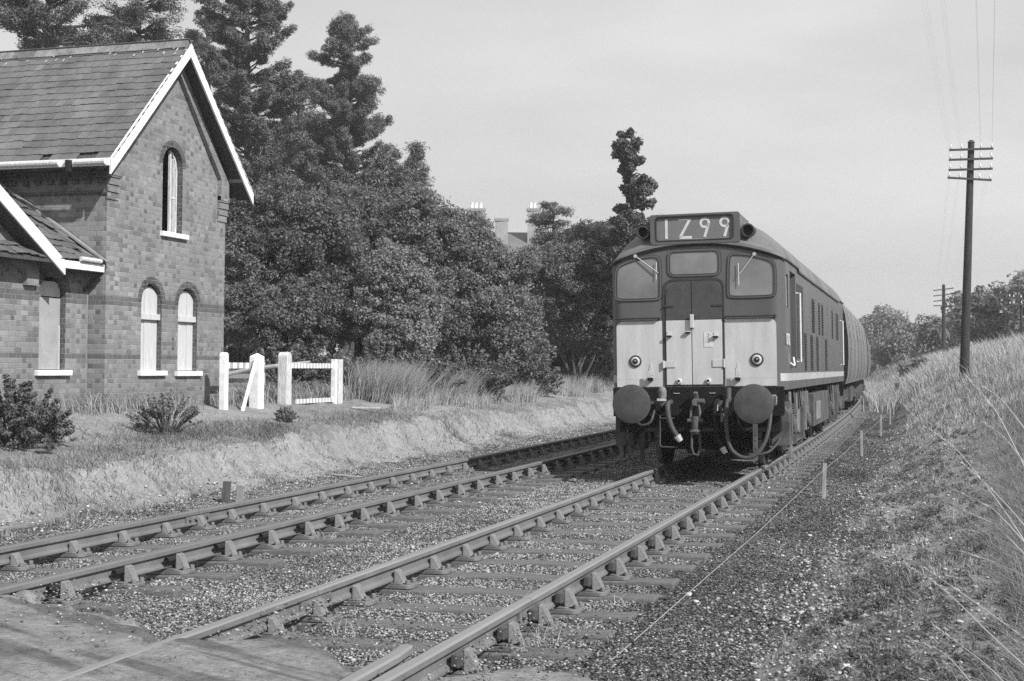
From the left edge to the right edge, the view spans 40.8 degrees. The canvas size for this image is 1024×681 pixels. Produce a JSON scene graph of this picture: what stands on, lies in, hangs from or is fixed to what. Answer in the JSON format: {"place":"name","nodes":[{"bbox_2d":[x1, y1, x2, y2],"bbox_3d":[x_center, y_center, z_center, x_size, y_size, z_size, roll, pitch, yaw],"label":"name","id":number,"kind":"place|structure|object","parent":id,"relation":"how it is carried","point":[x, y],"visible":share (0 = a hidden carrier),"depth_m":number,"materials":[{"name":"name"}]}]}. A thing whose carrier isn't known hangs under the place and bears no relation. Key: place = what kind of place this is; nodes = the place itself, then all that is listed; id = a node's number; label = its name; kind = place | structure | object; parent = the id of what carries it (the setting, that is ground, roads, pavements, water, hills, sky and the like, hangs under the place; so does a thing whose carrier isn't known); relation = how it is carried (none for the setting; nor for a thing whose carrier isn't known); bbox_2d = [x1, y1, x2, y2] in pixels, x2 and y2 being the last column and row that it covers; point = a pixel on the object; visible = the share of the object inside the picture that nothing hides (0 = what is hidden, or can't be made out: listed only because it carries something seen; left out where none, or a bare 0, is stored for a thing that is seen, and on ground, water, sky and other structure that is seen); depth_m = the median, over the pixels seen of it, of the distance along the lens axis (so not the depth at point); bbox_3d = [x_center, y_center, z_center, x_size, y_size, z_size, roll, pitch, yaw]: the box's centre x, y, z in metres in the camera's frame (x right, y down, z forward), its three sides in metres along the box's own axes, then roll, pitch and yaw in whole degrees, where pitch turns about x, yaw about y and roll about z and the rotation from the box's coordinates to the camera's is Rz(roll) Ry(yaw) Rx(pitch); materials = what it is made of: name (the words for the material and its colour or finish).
{"place":"outdoors","nodes":[
{"label":"outdoors","id":0,"kind":"place"},
{"bbox_2d":[0,590,161,680],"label":"crossing road","id":1,"kind":"structure","parent":0,"point":[20,642],"depth_m":7.50,"materials":[{"name":"grey concrete"}]},
{"bbox_2d":[63,635,351,680],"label":"crossing road","id":2,"kind":"structure","parent":0,"point":[273,658],"depth_m":6.84,"materials":[{"name":"grey concrete"}]},
{"bbox_2d":[389,370,613,410],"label":"tall grass","id":3,"kind":"structure","parent":0,"point":[522,391],"depth_m":37.13,"materials":[{"name":"grey plant"}]},
{"bbox_2d":[0,354,1023,680],"bbox_3d":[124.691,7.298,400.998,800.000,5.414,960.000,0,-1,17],"label":"ground","id":4,"kind":"structure","parent":0,"point":[300,444],"depth_m":16.19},
{"bbox_2d":[0,374,72,449],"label":"shrub","id":5,"kind":"object","parent":4,"relation":"on","point":[18,407],"visible":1,"depth_m":17.33,"materials":[{"name":"grey plant"}]},
{"bbox_2d":[35,405,76,443],"bbox_3d":[-6.109,1.089,18.199,0.737,0.567,0.530,1,-1,-4],"label":"shrub","id":6,"kind":"object","parent":4,"relation":"on","point":[69,430],"visible":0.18,"depth_m":18.11,"materials":[{"name":"grey plant"}]},
{"bbox_2d":[0,0,149,49],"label":"pine tree","id":7,"kind":"object","parent":4,"relation":"on","point":[28,18],"visible":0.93,"depth_m":43.56,"materials":[{"name":"grey plant"}]},
{"bbox_2d":[36,383,213,407],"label":"wall foot grass","id":8,"kind":"structure","parent":4,"relation":"on","point":[85,398],"depth_m":21.44,"materials":[{"name":"grey plant"}]},
{"bbox_2d":[0,38,253,408],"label":"station building","id":9,"kind":"structure","parent":4,"relation":"on","point":[123,179],"depth_m":22.79,"materials":[{"name":"brick"}]},
{"bbox_2d":[167,151,176,232],"bbox_3d":[-5.934,-2.584,24.048,0.040,1.440,0.235,0,-1,17],"label":"window frame","id":10,"kind":"structure","parent":9,"relation":"in","point":[172,166],"depth_m":24.04,"materials":[{"name":"white paint"}]},
{"bbox_2d":[83,0,187,42],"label":"pine tree","id":11,"kind":"object","parent":4,"relation":"on","point":[155,30],"visible":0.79,"depth_m":46.44,"materials":[{"name":"grey plant"}]},
{"bbox_2d":[125,389,202,434],"bbox_3d":[-5.171,1.057,20.570,1.179,0.696,0.856,0,-1,17],"label":"shrub","id":12,"kind":"object","parent":4,"relation":"on","point":[161,412],"visible":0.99,"depth_m":20.48,"materials":[{"name":"grey plant"}]},
{"bbox_2d":[183,0,228,105],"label":"wellingtonia","id":13,"kind":"object","parent":4,"relation":"on","point":[194,34],"visible":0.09,"depth_m":61.81,"materials":[{"name":"grey plant"}]},
{"bbox_2d":[58,379,358,415],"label":"wall weeds","id":14,"kind":"object","parent":4,"relation":"on","point":[271,396],"depth_m":24.50,"materials":[{"name":"grey plant"}]},
{"bbox_2d":[219,352,228,409],"bbox_3d":[-5.143,0.769,24.554,0.120,1.120,0.130,0,-1,17],"label":"gate post","id":15,"kind":"object","parent":4,"relation":"on","point":[223,377],"visible":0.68,"depth_m":24.50,"materials":[{"name":"white paint"}]},
{"bbox_2d":[229,363,252,367],"bbox_3d":[-4.966,0.456,25.128,0.046,0.105,1.050,0,-1,17],"label":"fence rail","id":16,"kind":"object","parent":15,"relation":"attached to","point":[240,365],"visible":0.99,"depth_m":25.10,"materials":[{"name":"white paint"}]},
{"bbox_2d":[221,481,230,502],"bbox_3d":[-3.588,1.927,17.267,0.090,0.320,0.070,4,-4,0],"label":"marker peg","id":17,"kind":"object","parent":4,"relation":"on","point":[226,488],"visible":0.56,"depth_m":17.23,"materials":[{"name":"grey wood"}]},
{"bbox_2d":[235,483,244,501],"bbox_3d":[-3.434,1.942,17.372,0.100,0.270,0.080,8,11,-5],"label":"marker peg","id":18,"kind":"object","parent":4,"relation":"on","point":[240,491],"visible":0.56,"depth_m":17.33,"materials":[{"name":"wood"}]},
{"bbox_2d":[241,354,258,410],"bbox_3d":[-4.811,0.789,25.251,0.032,1.080,0.662,0,-1,15],"label":"leaning board","id":19,"kind":"object","parent":4,"relation":"on","point":[250,382],"visible":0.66,"depth_m":25.24,"materials":[{"name":"white paint"}]},
{"bbox_2d":[192,0,316,373],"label":"wellingtonia","id":20,"kind":"object","parent":4,"relation":"on","point":[245,121],"visible":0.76,"depth_m":57.39,"materials":[{"name":"grey plant"}]},
{"bbox_2d":[249,353,263,408],"bbox_3d":[-4.775,0.792,25.737,0.200,1.116,0.220,0,-1,17],"label":"gate post","id":21,"kind":"object","parent":4,"relation":"on","point":[256,396],"visible":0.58,"depth_m":25.64,"materials":[{"name":"white paint"}]},
{"bbox_2d":[0,405,533,521],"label":"heath","id":22,"kind":"object","parent":4,"relation":"on","point":[203,431],"visible":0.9,"depth_m":20.54,"materials":[{"name":"grey plant"}]},
{"bbox_2d":[229,361,310,386],"bbox_3d":[-5.566,0.866,31.122,2.006,0.840,0.430,1,-1,-11],"label":"post and rail fence","id":23,"kind":"object","parent":4,"relation":"on","point":[235,372],"visible":0.28,"depth_m":30.97,"materials":[{"name":"grey wood"}]},
{"bbox_2d":[248,342,316,388],"bbox_3d":[-5.504,0.631,32.983,1.718,1.177,1.284,0,-1,17],"label":"shrub","id":24,"kind":"object","parent":4,"relation":"on","point":[272,374],"visible":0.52,"depth_m":32.82,"materials":[{"name":"grey plant"}]},
{"bbox_2d":[277,352,291,404],"bbox_3d":[-4.433,0.776,26.836,0.200,1.100,0.210,0,-1,17],"label":"gate post","id":25,"kind":"object","parent":4,"relation":"on","point":[284,375],"visible":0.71,"depth_m":26.75,"materials":[{"name":"white paint"}]},
{"bbox_2d":[292,359,337,403],"bbox_3d":[-4.052,0.894,27.972,0.106,1.040,2.160,0,-1,17],"label":"fence","id":26,"kind":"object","parent":25,"relation":"attached to","point":[332,365],"depth_m":28.58,"materials":[{"name":"white paint"}]},
{"bbox_2d":[274,406,299,422],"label":"shrub","id":27,"kind":"object","parent":4,"relation":"on","point":[281,414],"visible":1,"depth_m":24.33,"materials":[{"name":"grey plant"}]},
{"bbox_2d":[223,171,372,380],"bbox_3d":[-6.362,-1.668,38.531,4.767,6.174,4.794,1,-1,-31],"label":"broad tree","id":28,"kind":"object","parent":4,"relation":"on","point":[293,239],"visible":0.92,"depth_m":37.73,"materials":[{"name":"grey plant"}]},
{"bbox_2d":[262,69,334,196],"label":"wellingtonia","id":29,"kind":"object","parent":4,"relation":"on","point":[309,105],"visible":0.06,"depth_m":69.77,"materials":[{"name":"grey plant"}]},
{"bbox_2d":[0,383,598,490],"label":"turf","id":30,"kind":"structure","parent":4,"relation":"on","point":[302,408],"depth_m":21.39,"materials":[{"name":"grey plant"}]},
{"bbox_2d":[0,400,614,536],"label":"bank stones","id":31,"kind":"object","parent":4,"relation":"on","point":[66,522],"visible":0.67,"depth_m":20.31,"materials":[{"name":"grey stone"}]},
{"bbox_2d":[0,397,615,536],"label":"bank grass","id":32,"kind":"structure","parent":4,"relation":"on","point":[192,488],"depth_m":18.38,"materials":[{"name":"grey plant"}]},
{"bbox_2d":[289,338,330,389],"bbox_3d":[-4.981,0.605,33.515,1.625,1.334,1.135,0,-1,17],"label":"shrub","id":33,"kind":"object","parent":4,"relation":"on","point":[322,373],"visible":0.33,"depth_m":33.29,"materials":[{"name":"grey plant"}]},
{"bbox_2d":[0,429,655,615],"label":"railway track","id":34,"kind":"structure","parent":4,"relation":"on","point":[163,562],"depth_m":13.60,"materials":[{"name":"metal"}]},
{"bbox_2d":[305,349,358,387],"bbox_3d":[-4.467,0.767,34.493,2.300,1.141,1.681,0,-1,17],"label":"shrub","id":35,"kind":"object","parent":4,"relation":"on","point":[343,355],"visible":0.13,"depth_m":34.38,"materials":[{"name":"grey plant"}]},
{"bbox_2d":[337,359,342,403],"bbox_3d":[-3.710,0.912,29.164,0.180,1.020,0.220,0,-1,17],"label":"gate post","id":36,"kind":"object","parent":4,"relation":"on","point":[339,381],"visible":0.45,"depth_m":29.08,"materials":[{"name":"white paint"}]},
{"bbox_2d":[282,10,403,207],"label":"wellingtonia","id":37,"kind":"object","parent":4,"relation":"on","point":[336,141],"visible":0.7,"depth_m":65.20,"materials":[{"name":"grey plant"}]},
{"bbox_2d":[321,331,366,364],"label":"shrub","id":38,"kind":"object","parent":4,"relation":"on","point":[358,345],"visible":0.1,"depth_m":42.62,"materials":[{"name":"plant"}]},
{"bbox_2d":[331,474,362,477],"bbox_3d":[-2.554,2.091,21.281,0.500,0.020,0.060,4,0,12],"label":"loose plank","id":39,"kind":"object","parent":4,"relation":"on","point":[346,475],"visible":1,"depth_m":21.25,"materials":[{"name":"grey wood"}]},
{"bbox_2d":[304,178,413,356],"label":"broad tree","id":40,"kind":"object","parent":4,"relation":"on","point":[373,222],"visible":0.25,"depth_m":40.69,"materials":[{"name":"grey plant"}]},
{"bbox_2d":[351,407,380,408],"bbox_3d":[-2.985,1.374,28.133,0.600,0.030,0.080,0,-1,12],"label":"loose plank","id":41,"kind":"object","parent":4,"relation":"on","point":[368,407],"visible":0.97,"depth_m":28.09,"materials":[{"name":"white wood"}]},
{"bbox_2d":[343,335,406,380],"bbox_3d":[-3.353,0.634,33.998,1.626,1.547,1.152,0,-1,17],"label":"shrub","id":42,"kind":"object","parent":4,"relation":"on","point":[379,355],"visible":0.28,"depth_m":33.97,"materials":[{"name":"grey plant"}]},
{"bbox_2d":[346,151,417,343],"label":"broad tree","id":43,"kind":"object","parent":4,"relation":"on","point":[388,176],"visible":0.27,"depth_m":59.37,"materials":[{"name":"grey plant"}]},
{"bbox_2d":[345,235,444,367],"bbox_3d":[-3.213,-0.670,37.566,2.713,4.395,2.410,0,-1,6],"label":"broad tree","id":44,"kind":"object","parent":4,"relation":"on","point":[400,322],"visible":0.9,"depth_m":37.02,"materials":[{"name":"grey plant"}]},
{"bbox_2d":[224,261,600,375],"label":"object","id":45,"kind":"object","parent":4,"relation":"on","point":[232,369],"depth_m":62.48,"materials":[{"name":"grey plant"}]},
{"bbox_2d":[402,140,435,359],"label":"young conifer","id":46,"kind":"object","parent":4,"relation":"on","point":[411,163],"visible":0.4,"depth_m":62.80,"materials":[{"name":"grey plant"}]},
{"bbox_2d":[382,345,467,396],"bbox_3d":[-2.240,0.781,34.008,2.452,1.356,1.622,0,-1,17],"label":"shrub","id":47,"kind":"object","parent":4,"relation":"on","point":[434,363],"visible":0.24,"depth_m":33.81,"materials":[{"name":"grey plant"}]},
{"bbox_2d":[344,357,516,404],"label":"rank grass","id":48,"kind":"structure","parent":4,"relation":"on","point":[380,385],"depth_m":31.18,"materials":[{"name":"grey plant"}]},
{"bbox_2d":[221,465,652,646],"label":"grass tufts","id":49,"kind":"object","parent":4,"relation":"on","point":[344,633],"visible":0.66,"depth_m":8.61,"materials":[{"name":"grey plant"}]},
{"bbox_2d":[0,408,892,680],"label":"ballast stones","id":50,"kind":"object","parent":4,"relation":"on","point":[600,483],"visible":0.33,"depth_m":12.21,"materials":[{"name":"grey gravel"}]},
{"bbox_2d":[47,396,868,680],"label":"railway track","id":51,"kind":"structure","parent":4,"relation":"on","point":[574,590],"depth_m":10.58,"materials":[{"name":"metal"}]},
{"bbox_2d":[339,644,412,680],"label":"check rail","id":52,"kind":"object","parent":51,"relation":"on","point":[396,657],"visible":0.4,"depth_m":6.79,"materials":[{"name":"metal"}]},
{"bbox_2d":[610,211,843,465],"bbox_3d":[4.688,0.166,26.445,2.652,3.708,15.522,-1,-1,17],"label":"locomotive","id":53,"kind":"object","parent":51,"relation":"on","point":[728,330],"visible":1,"depth_m":19.65,"materials":[{"name":"grey metal"}]},
{"bbox_2d":[823,304,867,425],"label":"railway coach","id":54,"kind":"object","parent":51,"relation":"on","point":[855,356],"visible":0.26,"depth_m":40.06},
{"bbox_2d":[851,325,870,404],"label":"railway coach","id":55,"kind":"object","parent":51,"relation":"on","point":[860,385],"visible":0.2,"depth_m":56.70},
{"bbox_2d":[392,181,556,379],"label":"broad tree","id":56,"kind":"object","parent":4,"relation":"on","point":[467,255],"visible":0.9,"depth_m":40.31,"materials":[{"name":"grey plant"}]},
{"bbox_2d":[448,342,517,400],"bbox_3d":[-1.029,0.812,35.999,2.363,1.582,1.784,0,-1,38],"label":"shrub","id":57,"kind":"object","parent":4,"relation":"on","point":[496,381],"visible":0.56,"depth_m":35.77,"materials":[{"name":"grey plant"}]},
{"bbox_2d":[466,203,564,351],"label":"country house","id":58,"kind":"structure","parent":4,"relation":"on","point":[513,240],"depth_m":102.01,"materials":[{"name":"ceramic"}]},
{"bbox_2d":[500,353,565,394],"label":"shrub","id":59,"kind":"object","parent":4,"relation":"on","point":[549,380],"visible":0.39,"depth_m":41.66,"materials":[{"name":"grey plant"}]},
{"bbox_2d":[525,200,574,338],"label":"cedar tree","id":60,"kind":"object","parent":4,"relation":"on","point":[550,214],"visible":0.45,"depth_m":61.61,"materials":[{"name":"grey plant"}]},
{"bbox_2d":[516,296,613,385],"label":"broad tree","id":61,"kind":"object","parent":4,"relation":"on","point":[603,363],"visible":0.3,"depth_m":52.99,"materials":[{"name":"grey plant"}]},
{"bbox_2d":[509,219,639,382],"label":"broad tree","id":62,"kind":"object","parent":4,"relation":"on","point":[576,281],"visible":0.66,"depth_m":49.38,"materials":[{"name":"grey plant"}]},
{"bbox_2d":[225,322,975,359],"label":"distant wood","id":63,"kind":"object","parent":4,"relation":"on","point":[323,351],"depth_m":241.57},
{"bbox_2d":[560,217,649,380],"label":"broad tree","id":64,"kind":"object","parent":4,"relation":"on","point":[590,221],"visible":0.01,"depth_m":55.00,"materials":[{"name":"grey plant"}]},
{"bbox_2d":[595,127,663,275],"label":"ivy tree","id":65,"kind":"object","parent":4,"relation":"on","point":[626,220],"visible":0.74,"depth_m":47.78,"materials":[{"name":"black plant"}]},
{"bbox_2d":[822,463,826,498],"bbox_3d":[4.076,1.884,17.967,0.048,0.560,0.028,2,-1,17],"label":"wooden stake","id":66,"kind":"object","parent":4,"relation":"on","point":[824,481],"visible":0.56,"depth_m":17.95,"materials":[{"name":"grey wood"}]},
{"bbox_2d":[612,402,893,659],"bbox_3d":[7.345,1.997,28.810,0.256,0.405,44.550,0,-1,17],"label":"string line","id":67,"kind":"object","parent":66,"relation":"attached to","point":[726,559],"visible":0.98,"depth_m":10.62,"materials":[{"name":"grey"}]},
{"bbox_2d":[678,399,1023,680],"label":"edge stones","id":68,"kind":"object","parent":4,"relation":"on","point":[787,669],"visible":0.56,"depth_m":9.51,"materials":[{"name":"grey gravel"}]},
{"bbox_2d":[860,431,862,455],"bbox_3d":[6.700,2.038,26.365,0.048,0.620,0.028,-1,-1,17],"label":"wooden stake","id":69,"kind":"object","parent":4,"relation":"on","point":[861,443],"visible":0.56,"depth_m":26.35,"materials":[{"name":"grey wood"}]},
{"bbox_2d":[869,324,881,372],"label":"telegraph pole","id":70,"kind":"object","parent":4,"relation":"on","point":[875,361],"visible":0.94,"depth_m":133.90,"materials":[{"name":"grey wood"}]},
{"bbox_2d":[880,415,881,435],"bbox_3d":[9.215,2.185,34.379,0.048,0.650,0.028,0,-1,17],"label":"wooden stake","id":71,"kind":"object","parent":4,"relation":"on","point":[881,425],"visible":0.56,"depth_m":34.37,"materials":[{"name":"grey wood"}]},
{"bbox_2d":[868,345,894,376],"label":"broad tree","id":72,"kind":"object","parent":4,"relation":"on","point":[872,366],"visible":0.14,"depth_m":139.14,"materials":[{"name":"grey plant"}]},
{"bbox_2d":[858,303,910,349],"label":"broad tree","id":73,"kind":"object","parent":4,"relation":"on","point":[887,321],"visible":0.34,"depth_m":188.14,"materials":[{"name":"grey plant"}]},
{"bbox_2d":[889,408,890,424],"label":"wooden stake","id":74,"kind":"object","parent":4,"relation":"on","point":[889,416],"visible":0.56,"depth_m":41.44,"materials":[{"name":"grey wood"}]},
{"bbox_2d":[870,322,933,369],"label":"broad tree","id":75,"kind":"object","parent":4,"relation":"on","point":[883,349],"visible":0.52,"depth_m":119.30,"materials":[{"name":"grey plant"}]},
{"bbox_2d":[795,384,1023,680],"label":"bank weeds","id":76,"kind":"object","parent":4,"relation":"on","point":[866,602],"visible":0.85,"depth_m":8.49,"materials":[{"name":"grey plant"}]},
{"bbox_2d":[896,357,928,379],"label":"broad tree","id":77,"kind":"object","parent":4,"relation":"on","point":[915,362],"visible":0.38,"depth_m":79.70,"materials":[{"name":"plant"}]},
{"bbox_2d":[859,338,997,412],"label":"grass","id":78,"kind":"structure","parent":4,"relation":"on","point":[879,391],"depth_m":58.38,"materials":[{"name":"grey plant"}]},
{"bbox_2d":[842,329,1023,620],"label":"bank grass","id":79,"kind":"structure","parent":4,"relation":"on","point":[990,360],"depth_m":30.52,"materials":[{"name":"grey plant"}]},
{"bbox_2d":[903,638,969,680],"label":"grass stem","id":80,"kind":"object","parent":4,"relation":"on","point":[925,644],"visible":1,"depth_m":3.19,"materials":[{"name":"grey plant"}]},
{"bbox_2d":[906,290,972,358],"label":"broad tree","id":81,"kind":"object","parent":4,"relation":"on","point":[930,340],"visible":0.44,"depth_m":104.69,"materials":[{"name":"grey plant"}]},
{"bbox_2d":[933,284,953,351],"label":"telegraph pole","id":82,"kind":"object","parent":4,"relation":"on","point":[943,300],"visible":0.98,"depth_m":87.90,"materials":[{"name":"grey wood"}]},
{"bbox_2d":[871,413,1023,680],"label":"tall grass","id":83,"kind":"structure","parent":4,"relation":"on","point":[1007,529],"depth_m":9.10,"materials":[{"name":"grey plant"}]},
{"bbox_2d":[898,562,1023,665],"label":"grass stem","id":84,"kind":"object","parent":4,"relation":"on","point":[928,578],"visible":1,"depth_m":3.29,"materials":[{"name":"grey plant"}]},
{"bbox_2d":[930,624,1002,680],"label":"grass stem","id":85,"kind":"object","parent":4,"relation":"on","point":[947,635],"visible":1,"depth_m":3.17,"materials":[{"name":"grey plant"}]},
{"bbox_2d":[947,140,992,381],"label":"telegraph pole","id":86,"kind":"object","parent":4,"relation":"on","point":[966,312],"visible":0.98,"depth_m":41.90,"materials":[{"name":"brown wood"}]},
{"bbox_2d":[921,566,1023,638],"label":"grass stem","id":87,"kind":"object","parent":4,"relation":"on","point":[945,581],"visible":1,"depth_m":3.33,"materials":[{"name":"grey plant"}]},
{"bbox_2d":[924,426,1023,539],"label":"grass stem","id":88,"kind":"object","parent":4,"relation":"on","point":[947,442],"visible":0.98,"depth_m":3.93,"materials":[{"name":"grey plant"}]},
{"bbox_2d":[946,281,1016,344],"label":"broad tree","id":89,"kind":"object","parent":4,"relation":"on","point":[988,320],"visible":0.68,"depth_m":97.05,"materials":[{"name":"grey plant"}]},
{"bbox_2d":[948,487,1023,541],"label":"grass stem","id":90,"kind":"object","parent":4,"relation":"on","point":[971,497],"visible":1,"depth_m":3.68,"materials":[{"name":"grey plant"}]},
{"bbox_2d":[959,461,1023,525],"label":"grass stem","id":91,"kind":"object","parent":4,"relation":"on","point":[972,472],"visible":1,"depth_m":3.69,"materials":[{"name":"grey plant"}]},
{"bbox_2d":[959,550,1023,575],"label":"grass stem","id":92,"kind":"object","parent":4,"relation":"on","point":[984,559],"visible":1,"depth_m":3.39,"materials":[{"name":"grey plant"}]},
{"bbox_2d":[961,509,1023,553],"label":"grass stem","id":93,"kind":"object","parent":4,"relation":"on","point":[994,526],"visible":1,"depth_m":3.56,"materials":[{"name":"grey plant"}]},
{"bbox_2d":[964,374,1023,465],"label":"grass stem","id":94,"kind":"object","parent":4,"relation":"on","point":[984,396],"visible":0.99,"depth_m":4.08,"materials":[{"name":"grey plant"}]},
{"bbox_2d":[981,385,1023,427],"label":"grass stem","id":95,"kind":"object","parent":4,"relation":"on","point":[994,394],"visible":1,"depth_m":3.91,"materials":[{"name":"grey plant"}]},
{"bbox_2d":[982,421,1023,461],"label":"grass stem","id":96,"kind":"object","parent":4,"relation":"on","point":[999,434],"visible":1,"depth_m":3.88,"materials":[{"name":"grey plant"}]},
{"bbox_2d":[997,270,1023,337],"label":"broad tree","id":97,"kind":"object","parent":4,"relation":"on","point":[1015,288],"visible":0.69,"depth_m":91.53,"materials":[{"name":"grey plant"}]},
{"bbox_2d":[1009,294,1023,335],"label":"telegraph pole","id":98,"kind":"object","parent":4,"relation":"on","point":[1020,298],"visible":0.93,"depth_m":65.94,"materials":[{"name":"grey wood"}]},
{"bbox_2d":[0,0,1023,359],"label":"sky","id":99,"kind":"structure","parent":0,"point":[820,123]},
{"bbox_2d":[431,666,594,680],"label":"crossing road","id":100,"kind":"structure","parent":0,"point":[506,675],"depth_m":6.74,"materials":[{"name":"grey concrete"}]},
{"bbox_2d":[755,411,1023,676],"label":"grass","id":101,"kind":"structure","parent":0,"point":[943,503],"depth_m":10.55,"materials":[{"name":"plant"}]},
{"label":"crossing road","id":102,"kind":"structure","parent":0,"visible":0},
{"bbox_2d":[0,576,776,680],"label":"crossing grit","id":103,"kind":"object","parent":102,"relation":"on","point":[461,624],"visible":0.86,"depth_m":7.88,"materials":[{"name":"gravel"}]}
]}

